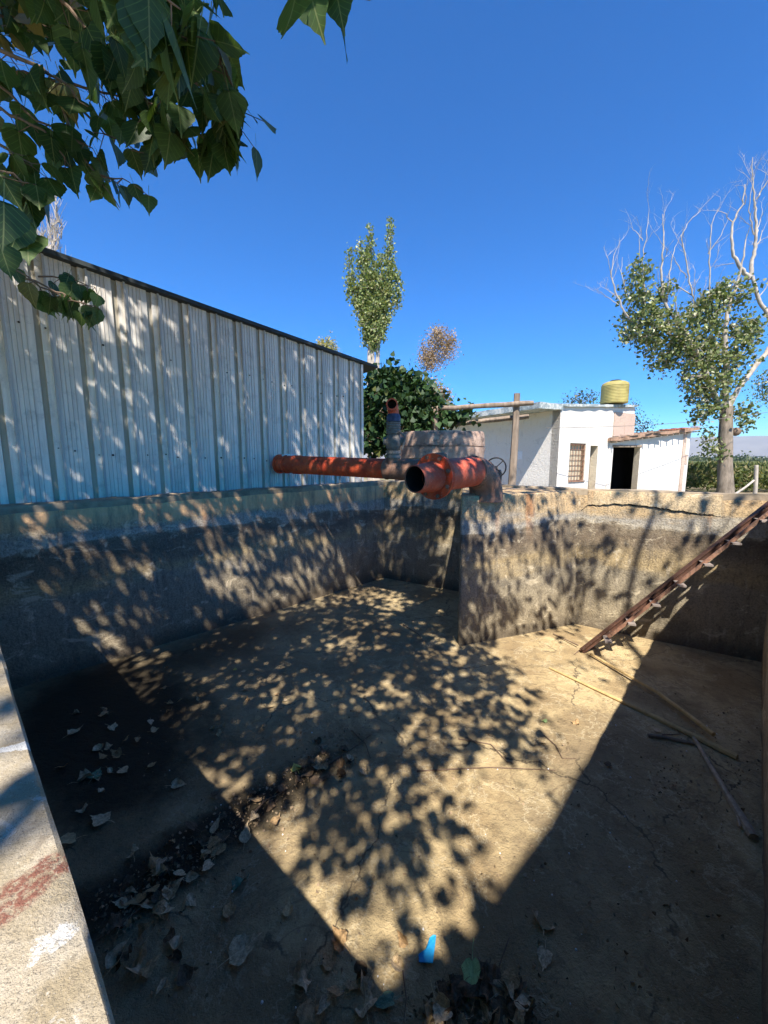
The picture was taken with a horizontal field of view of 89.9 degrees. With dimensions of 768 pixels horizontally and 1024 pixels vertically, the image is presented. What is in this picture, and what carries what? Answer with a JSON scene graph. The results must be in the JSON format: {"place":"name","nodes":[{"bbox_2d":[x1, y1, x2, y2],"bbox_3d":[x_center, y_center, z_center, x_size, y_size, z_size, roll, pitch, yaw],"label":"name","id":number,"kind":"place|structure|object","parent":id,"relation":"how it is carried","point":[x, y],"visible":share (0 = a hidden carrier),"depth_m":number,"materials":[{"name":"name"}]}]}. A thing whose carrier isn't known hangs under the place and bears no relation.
{"place":"outdoors","nodes":[
{"label":"outdoors","id":0,"kind":"place"},
{"bbox_2d":[0,0,767,437],"label":"sky","id":1,"kind":"structure","parent":0,"point":[504,143],"materials":[{"name":"blue"}]},
{"bbox_2d":[364,436,767,458],"bbox_3d":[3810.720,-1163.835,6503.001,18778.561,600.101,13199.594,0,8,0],"label":"hills","id":2,"kind":"structure","parent":0,"point":[756,445],"depth_m":7059.21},
{"bbox_2d":[364,478,767,493],"bbox_3d":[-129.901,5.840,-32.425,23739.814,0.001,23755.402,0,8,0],"label":"ground","id":3,"kind":"structure","parent":0,"point":[695,489],"depth_m":19.52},
{"bbox_2d":[37,221,53,249],"bbox_3d":[-25.467,-12.299,29.623,1.728,19.552,1.966,-6,10,-40],"label":"bare tree","id":4,"kind":"object","parent":3,"relation":"on","point":[43,231],"visible":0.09,"depth_m":28.51,"materials":[{"name":"beige plant"}]},
{"bbox_2d":[40,184,66,253],"bbox_3d":[-23.727,-13.079,28.501,1.638,21.394,1.789,3,8,22],"label":"bare tree","id":5,"kind":"object","parent":3,"relation":"on","point":[53,234],"visible":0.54,"depth_m":27.44,"materials":[{"name":"beige plant"}]},
{"bbox_2d":[0,0,369,332],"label":"overhanging tree","id":6,"kind":"object","parent":3,"relation":"on","point":[183,54],"visible":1,"depth_m":1.17,"materials":[{"name":"green plant"}]},
{"bbox_2d":[0,247,377,503],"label":"metal shed","id":7,"kind":"structure","parent":3,"relation":"on","point":[146,389],"depth_m":4.33,"materials":[{"name":"metal"}]},
{"bbox_2d":[315,330,340,351],"bbox_3d":[-4.857,-9.149,33.172,2.680,12.368,2.572,2,8,15],"label":"yellow tree","id":8,"kind":"object","parent":3,"relation":"on","point":[327,343],"visible":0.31,"depth_m":32.21,"materials":[{"name":"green plant"}]},
{"bbox_2d":[342,216,404,479],"bbox_3d":[-0.727,-11.813,28.596,4.618,18.859,2.717,0,8,0],"label":"poplar tree","id":9,"kind":"object","parent":3,"relation":"on","point":[372,303],"visible":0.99,"depth_m":27.83,"materials":[{"name":"green plant"}]},
{"bbox_2d":[0,480,767,1023],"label":"concrete reservoir","id":10,"kind":"object","parent":3,"relation":"on","point":[316,592],"visible":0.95,"depth_m":2.69,"materials":[{"name":"concrete"}]},
{"bbox_2d":[60,833,83,843],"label":"fallen leaf","id":11,"kind":"object","parent":10,"relation":"on","point":[68,838],"visible":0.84,"depth_m":2.03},
{"bbox_2d":[67,768,97,784],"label":"fallen leaf","id":12,"kind":"object","parent":10,"relation":"on","point":[84,774],"visible":0.99,"depth_m":2.44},
{"bbox_2d":[90,811,114,826],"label":"fallen leaf","id":13,"kind":"object","parent":10,"relation":"on","point":[99,819],"visible":1,"depth_m":2.15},
{"bbox_2d":[106,914,124,935],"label":"fallen leaf","id":14,"kind":"object","parent":10,"relation":"on","point":[116,921],"visible":1,"depth_m":1.65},
{"bbox_2d":[103,939,128,978],"bbox_3d":[-1.069,1.778,1.527,0.067,0.038,0.138,-7,23,19],"label":"fallen leaf","id":15,"kind":"object","parent":10,"relation":"on","point":[110,959],"visible":0.98,"depth_m":1.54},
{"bbox_2d":[111,895,132,908],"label":"fallen leaf","id":16,"kind":"object","parent":10,"relation":"on","point":[118,903],"visible":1,"depth_m":1.74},
{"bbox_2d":[118,943,132,959],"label":"fallen leaf","id":17,"kind":"object","parent":10,"relation":"on","point":[125,956],"visible":1,"depth_m":1.55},
{"bbox_2d":[120,888,131,905],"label":"fallen leaf","id":18,"kind":"object","parent":10,"relation":"on","point":[128,896],"visible":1,"depth_m":1.76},
{"bbox_2d":[115,874,142,895],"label":"fallen leaf","id":19,"kind":"object","parent":10,"relation":"on","point":[129,880],"visible":1,"depth_m":1.81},
{"bbox_2d":[117,935,149,996],"bbox_3d":[-0.973,1.774,1.505,0.077,0.092,0.135,-1,8,-10],"label":"fallen leaf","id":20,"kind":"object","parent":10,"relation":"on","point":[139,961],"visible":1,"depth_m":1.52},
{"bbox_2d":[122,891,146,905],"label":"fallen leaf","id":21,"kind":"object","parent":10,"relation":"on","point":[138,898],"visible":0.95,"depth_m":1.75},
{"bbox_2d":[133,899,153,908],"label":"fallen leaf","id":22,"kind":"object","parent":10,"relation":"on","point":[146,905],"visible":0.88,"depth_m":1.73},
{"bbox_2d":[136,952,162,979],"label":"fallen leaf","id":23,"kind":"object","parent":10,"relation":"on","point":[147,970],"visible":1,"depth_m":1.51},
{"bbox_2d":[148,852,161,873],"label":"fallen leaf","id":24,"kind":"object","parent":10,"relation":"on","point":[152,862],"visible":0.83,"depth_m":1.89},
{"bbox_2d":[151,889,159,902],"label":"fallen leaf","id":25,"kind":"object","parent":10,"relation":"on","point":[155,896],"visible":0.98,"depth_m":1.76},
{"bbox_2d":[150,853,166,875],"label":"fallen leaf","id":26,"kind":"object","parent":10,"relation":"on","point":[158,862],"visible":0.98,"depth_m":1.88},
{"bbox_2d":[152,891,169,926],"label":"fallen leaf","id":27,"kind":"object","parent":10,"relation":"on","point":[159,907],"visible":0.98,"depth_m":1.71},
{"bbox_2d":[155,975,169,995],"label":"fallen leaf","id":28,"kind":"object","parent":10,"relation":"on","point":[163,983],"visible":1,"depth_m":1.47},
{"bbox_2d":[158,885,169,907],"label":"fallen leaf","id":29,"kind":"object","parent":10,"relation":"on","point":[161,896],"visible":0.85,"depth_m":1.76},
{"bbox_2d":[152,877,183,904],"bbox_3d":[-0.996,1.751,1.780,0.078,0.044,0.116,3,8,19],"label":"fallen leaf","id":30,"kind":"object","parent":10,"relation":"on","point":[175,884],"visible":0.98,"depth_m":1.79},
{"bbox_2d":[162,927,175,942],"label":"fallen leaf","id":31,"kind":"object","parent":10,"relation":"on","point":[170,935],"visible":1,"depth_m":1.61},
{"bbox_2d":[169,935,182,948],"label":"fallen leaf","id":32,"kind":"object","parent":10,"relation":"on","point":[175,942],"visible":1,"depth_m":1.60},
{"bbox_2d":[167,778,184,788],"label":"fallen leaf","id":33,"kind":"object","parent":10,"relation":"on","point":[176,782],"visible":1,"depth_m":2.39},
{"bbox_2d":[166,949,186,963],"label":"fallen leaf","id":34,"kind":"object","parent":10,"relation":"on","point":[175,956],"visible":1,"depth_m":1.55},
{"bbox_2d":[176,963,192,989],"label":"fallen leaf","id":35,"kind":"object","parent":10,"relation":"on","point":[185,973],"visible":1,"depth_m":1.50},
{"bbox_2d":[185,892,196,906],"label":"fallen leaf","id":36,"kind":"object","parent":10,"relation":"on","point":[190,899],"visible":1,"depth_m":1.75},
{"bbox_2d":[182,870,199,881],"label":"fallen leaf","id":37,"kind":"object","parent":10,"relation":"on","point":[191,875],"visible":0.99,"depth_m":1.85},
{"bbox_2d":[202,857,214,870],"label":"fallen leaf","id":38,"kind":"object","parent":10,"relation":"on","point":[208,864],"visible":1,"depth_m":1.90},
{"bbox_2d":[201,835,221,848],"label":"fallen leaf","id":39,"kind":"object","parent":10,"relation":"on","point":[213,841],"visible":1,"depth_m":2.01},
{"bbox_2d":[210,815,219,836],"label":"fallen leaf","id":40,"kind":"object","parent":10,"relation":"on","point":[214,826],"visible":1,"depth_m":2.08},
{"bbox_2d":[209,835,228,858],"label":"fallen leaf","id":41,"kind":"object","parent":10,"relation":"on","point":[218,848],"visible":0.99,"depth_m":1.99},
{"bbox_2d":[215,830,234,842],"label":"fallen leaf","id":42,"kind":"object","parent":10,"relation":"on","point":[222,835],"visible":1,"depth_m":2.05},
{"bbox_2d":[223,901,235,920],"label":"fallen leaf","id":43,"kind":"object","parent":10,"relation":"on","point":[229,909],"visible":1,"depth_m":1.72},
{"bbox_2d":[214,932,261,970],"bbox_3d":[-0.588,1.783,1.564,0.198,0.019,0.106,-20,18,-26],"label":"fallen leaf","id":44,"kind":"object","parent":10,"relation":"on","point":[241,946],"visible":1,"depth_m":1.57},
{"bbox_2d":[231,874,248,892],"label":"fallen leaf","id":45,"kind":"object","parent":10,"relation":"on","point":[237,881],"visible":1,"depth_m":1.83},
{"bbox_2d":[239,822,250,849],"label":"fallen leaf","id":46,"kind":"object","parent":10,"relation":"on","point":[245,836],"visible":1,"depth_m":2.04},
{"bbox_2d":[282,895,292,922],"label":"fallen leaf","id":47,"kind":"object","parent":10,"relation":"on","point":[287,909],"visible":1,"depth_m":1.72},
{"bbox_2d":[293,955,311,991],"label":"fallen leaf","id":48,"kind":"object","parent":10,"relation":"on","point":[303,967],"visible":1,"depth_m":1.50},
{"bbox_2d":[296,982,324,1023],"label":"fallen leaf","id":49,"kind":"object","parent":10,"relation":"on","point":[306,1012],"visible":1,"depth_m":1.39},
{"bbox_2d":[311,755,320,768],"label":"fallen leaf","id":50,"kind":"object","parent":10,"relation":"on","point":[317,761],"visible":1,"depth_m":2.53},
{"bbox_2d":[316,994,329,1014],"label":"fallen leaf","id":51,"kind":"object","parent":10,"relation":"on","point":[324,1003],"visible":1,"depth_m":1.41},
{"bbox_2d":[322,952,337,974],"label":"fallen leaf","id":52,"kind":"object","parent":10,"relation":"on","point":[329,961],"visible":1,"depth_m":1.54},
{"bbox_2d":[327,985,346,995],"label":"fallen leaf","id":53,"kind":"object","parent":10,"relation":"on","point":[335,989],"visible":1,"depth_m":1.45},
{"bbox_2d":[331,924,351,955],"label":"fallen leaf","id":54,"kind":"object","parent":10,"relation":"on","point":[339,938],"visible":1,"depth_m":1.59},
{"bbox_2d":[346,979,356,991],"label":"fallen leaf","id":55,"kind":"object","parent":10,"relation":"on","point":[351,985],"visible":1,"depth_m":1.47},
{"bbox_2d":[354,960,369,979],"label":"fallen leaf","id":56,"kind":"object","parent":10,"relation":"on","point":[359,966],"visible":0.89,"depth_m":1.52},
{"bbox_2d":[355,975,376,1023],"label":"fallen leaf","id":57,"kind":"object","parent":10,"relation":"on","point":[369,1000],"visible":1,"depth_m":1.43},
{"bbox_2d":[360,968,373,991],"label":"fallen leaf","id":58,"kind":"object","parent":10,"relation":"on","point":[370,983],"visible":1,"depth_m":1.48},
{"bbox_2d":[374,991,404,1008],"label":"fallen leaf","id":59,"kind":"object","parent":10,"relation":"on","point":[384,1000],"visible":0.98,"depth_m":1.43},
{"bbox_2d":[385,952,403,971],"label":"fallen leaf","id":60,"kind":"object","parent":10,"relation":"on","point":[396,966],"visible":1,"depth_m":1.54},
{"bbox_2d":[397,930,411,953],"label":"fallen leaf","id":61,"kind":"object","parent":10,"relation":"on","point":[403,941],"visible":1,"depth_m":1.60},
{"bbox_2d":[88,651,761,1023],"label":"leaf crumbs","id":62,"kind":"object","parent":10,"relation":"on","point":[468,1005],"visible":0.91,"depth_m":1.86,"materials":[{"name":"plant"}]},
{"bbox_2d":[419,935,435,963],"bbox_3d":[0.177,1.797,1.583,0.060,0.010,0.105,2,8,16],"label":"plastic scrap","id":63,"kind":"object","parent":10,"relation":"on","point":[426,955],"visible":1,"depth_m":1.57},
{"bbox_2d":[424,978,449,1023],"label":"fallen leaf","id":64,"kind":"object","parent":10,"relation":"on","point":[441,999],"visible":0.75,"depth_m":1.41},
{"bbox_2d":[435,967,447,993],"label":"fallen leaf","id":65,"kind":"object","parent":10,"relation":"on","point":[442,988],"visible":0.45,"depth_m":1.47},
{"bbox_2d":[425,993,471,1019],"bbox_3d":[0.235,1.809,1.403,0.173,0.060,0.069,-9,15,23],"label":"fallen leaf","id":66,"kind":"object","parent":10,"relation":"on","point":[450,997],"visible":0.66,"depth_m":1.40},
{"bbox_2d":[404,453,502,502],"bbox_3d":[0.752,-0.323,3.827,0.424,0.508,1.427,7,10,43],"label":"water outlet pipe","id":67,"kind":"object","parent":10,"relation":"attached to","point":[433,476],"visible":0.99,"depth_m":3.56,"materials":[{"name":"brown metal"}]},
{"bbox_2d":[272,452,446,479],"bbox_3d":[-0.376,-0.574,4.839,2.544,0.333,0.322,4,9,30],"label":"branch pipe","id":68,"kind":"object","parent":67,"relation":"attached to","point":[389,468],"visible":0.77,"depth_m":4.76,"materials":[{"name":"red paint"}]},
{"bbox_2d":[383,398,405,457],"bbox_3d":[0.121,-0.950,4.409,0.262,0.657,0.238,0,8,0],"label":"valve stack","id":69,"kind":"object","parent":68,"relation":"on","point":[393,441],"visible":0.99,"depth_m":4.37,"materials":[{"name":"grey metal"}]},
{"bbox_2d":[488,457,506,481],"bbox_3d":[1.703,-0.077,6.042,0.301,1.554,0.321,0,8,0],"label":"hand wheel","id":70,"kind":"object","parent":67,"relation":"attached to","point":[499,472],"visible":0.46,"depth_m":5.84,"materials":[{"name":"black metal"}]},
{"bbox_2d":[169,722,738,1018],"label":"pale pebbles","id":71,"kind":"object","parent":10,"relation":"on","point":[262,1001],"visible":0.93,"depth_m":1.79,"materials":[{"name":"white stone"}]},
{"bbox_2d":[452,975,469,996],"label":"fallen leaf","id":72,"kind":"object","parent":10,"relation":"on","point":[457,980],"visible":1,"depth_m":1.47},
{"bbox_2d":[457,1012,471,1023],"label":"fallen leaf","id":73,"kind":"object","parent":10,"relation":"on","point":[462,1019],"visible":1,"depth_m":1.37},
{"bbox_2d":[461,940,480,1000],"bbox_3d":[0.343,1.799,1.516,0.073,0.019,0.197,1,12,20],"label":"fallen leaf","id":74,"kind":"object","parent":10,"relation":"on","point":[470,968],"visible":0.95,"depth_m":1.51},
{"bbox_2d":[477,959,488,978],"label":"fallen leaf","id":75,"kind":"object","parent":10,"relation":"on","point":[481,976],"visible":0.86,"depth_m":1.50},
{"bbox_2d":[477,956,507,990],"bbox_3d":[0.416,1.788,1.485,0.076,0.019,0.139,9,-1,-44],"label":"fallen leaf","id":76,"kind":"object","parent":75,"relation":"on","point":[498,972],"visible":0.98,"depth_m":1.49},
{"bbox_2d":[479,999,491,1023],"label":"fallen leaf","id":77,"kind":"object","parent":10,"relation":"on","point":[486,1013],"visible":1,"depth_m":1.39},
{"bbox_2d":[417,767,555,771],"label":"twig","id":78,"kind":"object","parent":10,"relation":"on","point":[476,768],"visible":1,"depth_m":2.51,"materials":[{"name":"wood"}]},
{"bbox_2d":[483,957,496,980],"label":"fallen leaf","id":79,"kind":"object","parent":10,"relation":"on","point":[494,970],"visible":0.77,"depth_m":1.49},
{"bbox_2d":[488,997,509,1023],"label":"fallen leaf","id":80,"kind":"object","parent":10,"relation":"on","point":[493,1004],"visible":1,"depth_m":1.39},
{"bbox_2d":[489,979,509,999],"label":"fallen leaf","id":81,"kind":"object","parent":10,"relation":"on","point":[497,991],"visible":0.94,"depth_m":1.45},
{"bbox_2d":[502,981,513,1000],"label":"fallen leaf","id":82,"kind":"object","parent":10,"relation":"on","point":[511,989],"visible":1,"depth_m":1.45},
{"bbox_2d":[500,967,525,988],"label":"fallen leaf","id":83,"kind":"object","parent":10,"relation":"on","point":[509,975],"visible":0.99,"depth_m":1.48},
{"bbox_2d":[508,1008,525,1023],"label":"fallen leaf","id":84,"kind":"object","parent":10,"relation":"on","point":[518,1018],"visible":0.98,"depth_m":1.36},
{"bbox_2d":[537,937,552,971],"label":"fallen leaf","id":85,"kind":"object","parent":10,"relation":"on","point":[545,957],"visible":1,"depth_m":1.56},
{"bbox_2d":[549,667,737,759],"bbox_3d":[2.002,1.584,3.167,0.051,0.048,1.381,-5,9,-34],"label":"cane","id":86,"kind":"object","parent":10,"relation":"on","point":[721,749],"visible":0.98,"depth_m":2.93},
{"bbox_2d":[590,653,715,736],"bbox_3d":[2.283,1.525,3.369,0.099,0.048,1.232,-2,8,-11],"label":"cane","id":87,"kind":"object","parent":10,"relation":"on","point":[708,730],"visible":1,"depth_m":3.16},
{"bbox_2d":[647,733,694,744],"bbox_3d":[2.066,1.635,2.773,0.286,0.030,0.035,2,8,16],"label":"stick","id":88,"kind":"object","parent":10,"relation":"on","point":[668,738],"visible":1,"depth_m":2.77,"materials":[{"name":"wood"}]},
{"bbox_2d":[580,501,767,652],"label":"metal stair","id":89,"kind":"object","parent":10,"relation":"on","point":[719,546],"visible":1,"depth_m":3.65,"materials":[{"name":"metal"}]},
{"bbox_2d":[692,736,759,840],"bbox_3d":[2.104,1.681,2.433,0.050,0.054,0.834,3,8,19],"label":"stick","id":90,"kind":"object","parent":10,"relation":"on","point":[751,833],"visible":0.98,"depth_m":2.25,"materials":[{"name":"wood"}]},
{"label":"fallen leaf","id":91,"kind":"object","parent":10,"relation":"on","visible":0},
{"bbox_2d":[435,972,472,994],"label":"fallen leaf","id":92,"kind":"object","parent":91,"relation":"on","point":[463,986],"visible":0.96,"depth_m":1.45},
{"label":"fallen leaf","id":93,"kind":"object","parent":92,"relation":"on","visible":0},
{"bbox_2d":[433,1003,452,1023],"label":"fallen leaf","id":94,"kind":"object","parent":93,"relation":"on","point":[440,1014],"visible":0.98,"depth_m":1.38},
{"bbox_2d":[363,351,480,457],"bbox_3d":[0.628,-1.806,9.373,3.193,4.114,1.960,3,8,24],"label":"grape vine","id":95,"kind":"object","parent":3,"relation":"on","point":[415,397],"visible":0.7,"depth_m":9.03,"materials":[{"name":"green plant"}]},
{"bbox_2d":[415,320,463,376],"bbox_3d":[3.785,-7.655,27.285,3.596,10.958,2.409,0,8,0],"label":"dry tree","id":96,"kind":"object","parent":3,"relation":"on","point":[427,358],"visible":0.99,"depth_m":26.54,"materials":[{"name":"brown plant"}]},
{"bbox_2d":[395,430,484,480],"bbox_3d":[1.180,-0.638,8.286,1.875,2.099,1.806,0,8,0],"label":"round cistern","id":97,"kind":"object","parent":3,"relation":"on","point":[449,443],"visible":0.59,"depth_m":7.40,"materials":[{"name":"concrete"}]},
{"bbox_2d":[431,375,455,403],"bbox_3d":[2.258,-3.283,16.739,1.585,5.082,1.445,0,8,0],"label":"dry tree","id":98,"kind":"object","parent":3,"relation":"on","point":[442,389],"visible":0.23,"depth_m":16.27,"materials":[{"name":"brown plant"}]},
{"bbox_2d":[432,393,533,484],"bbox_3d":[2.252,-1.268,9.335,2.391,3.044,0.618,1,8,6],"label":"log pergola","id":99,"kind":"object","parent":3,"relation":"on","point":[515,404],"visible":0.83,"depth_m":9.00,"materials":[{"name":"brown wood"}]},
{"bbox_2d":[444,402,637,488],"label":"white house","id":100,"kind":"structure","parent":3,"relation":"on","point":[554,450],"depth_m":14.22,"materials":[{"name":"paint"}]},
{"bbox_2d":[568,444,584,481],"bbox_3d":[6.963,-1.780,13.971,0.911,1.367,0.220,-4,9,-29],"label":"window","id":101,"kind":"structure","parent":100,"relation":"in","point":[575,449],"depth_m":14.07,"materials":[{"name":"brown metal"}]},
{"bbox_2d":[600,379,629,404],"bbox_3d":[8.830,-4.590,14.722,0.952,0.865,0.952,0,8,0],"label":"water tank","id":102,"kind":"object","parent":100,"relation":"on","point":[616,391],"visible":0.97,"depth_m":14.37,"materials":[{"name":"yellow plastic"}]},
{"bbox_2d":[567,412,765,427],"bbox_3d":[11.736,-3.608,14.146,14.442,1.459,0.014,-3,8,-20],"label":"overhead wire","id":103,"kind":"object","parent":100,"relation":"attached to","point":[658,424],"visible":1,"depth_m":13.36,"materials":[{"name":"grey metal"}]},
{"bbox_2d":[558,387,599,403],"bbox_3d":[11.872,-4.602,23.496,2.743,5.922,1.643,0,8,0],"label":"leafy tree","id":104,"kind":"object","parent":3,"relation":"on","point":[573,400],"visible":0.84,"depth_m":23.23,"materials":[{"name":"green plant"}]},
{"bbox_2d":[629,398,663,431],"bbox_3d":[13.604,-3.665,20.600,2.085,4.826,1.431,0,8,0],"label":"leafy tree","id":105,"kind":"object","parent":3,"relation":"on","point":[637,430],"visible":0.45,"depth_m":20.42,"materials":[{"name":"green plant"}]},
{"bbox_2d":[606,426,699,491],"bbox_3d":[10.157,-2.183,16.663,4.190,2.920,3.795,-2,8,-11],"label":"lean to room","id":106,"kind":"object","parent":3,"relation":"on","point":[653,460],"visible":0.65,"depth_m":15.31,"materials":[{"name":"paint"}]},
{"bbox_2d":[573,145,767,492],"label":"old tree","id":107,"kind":"object","parent":3,"relation":"on","point":[686,344],"visible":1,"depth_m":15.45,"materials":[{"name":"green plant"}]},
{"bbox_2d":[685,460,767,491],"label":"field plants","id":108,"kind":"object","parent":3,"relation":"on","point":[701,474],"visible":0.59,"depth_m":18.16,"materials":[{"name":"green plant"}]},
{"bbox_2d":[688,450,767,460],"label":"trees","id":109,"kind":"object","parent":3,"relation":"on","point":[735,458],"visible":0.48,"depth_m":274.89,"materials":[{"name":"green plant"}]},
{"bbox_2d":[736,465,758,493],"bbox_3d":[9.700,-0.595,10.601,2.163,1.376,0.128,-3,8,-24],"label":"fence post","id":110,"kind":"object","parent":3,"relation":"on","point":[755,483],"visible":0.61,"depth_m":10.93,"materials":[{"name":"grey wood"}]},
{"bbox_2d":[742,369,767,417],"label":"leafy tree","id":111,"kind":"object","parent":3,"relation":"on","point":[762,387],"visible":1,"depth_m":18.52,"materials":[{"name":"green plant"}]},
{"label":"fallen leaf","id":112,"kind":"object","parent":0,"visible":0},
{"bbox_2d":[484,1000,500,1023],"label":"fallen leaf","id":113,"kind":"object","parent":112,"relation":"on","point":[496,1018],"visible":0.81,"depth_m":1.36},
{"bbox_2d":[508,1001,535,1023],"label":"fallen leaf","id":114,"kind":"object","parent":113,"relation":"on","point":[512,1007],"visible":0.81,"depth_m":1.38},
{"label":"fallen leaf","id":115,"kind":"object","parent":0,"visible":0},
{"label":"fallen leaf","id":116,"kind":"object","parent":115,"relation":"on","visible":0},
{"bbox_2d":[514,993,534,1014],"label":"fallen leaf","id":117,"kind":"object","parent":116,"relation":"on","point":[522,999],"visible":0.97,"depth_m":1.41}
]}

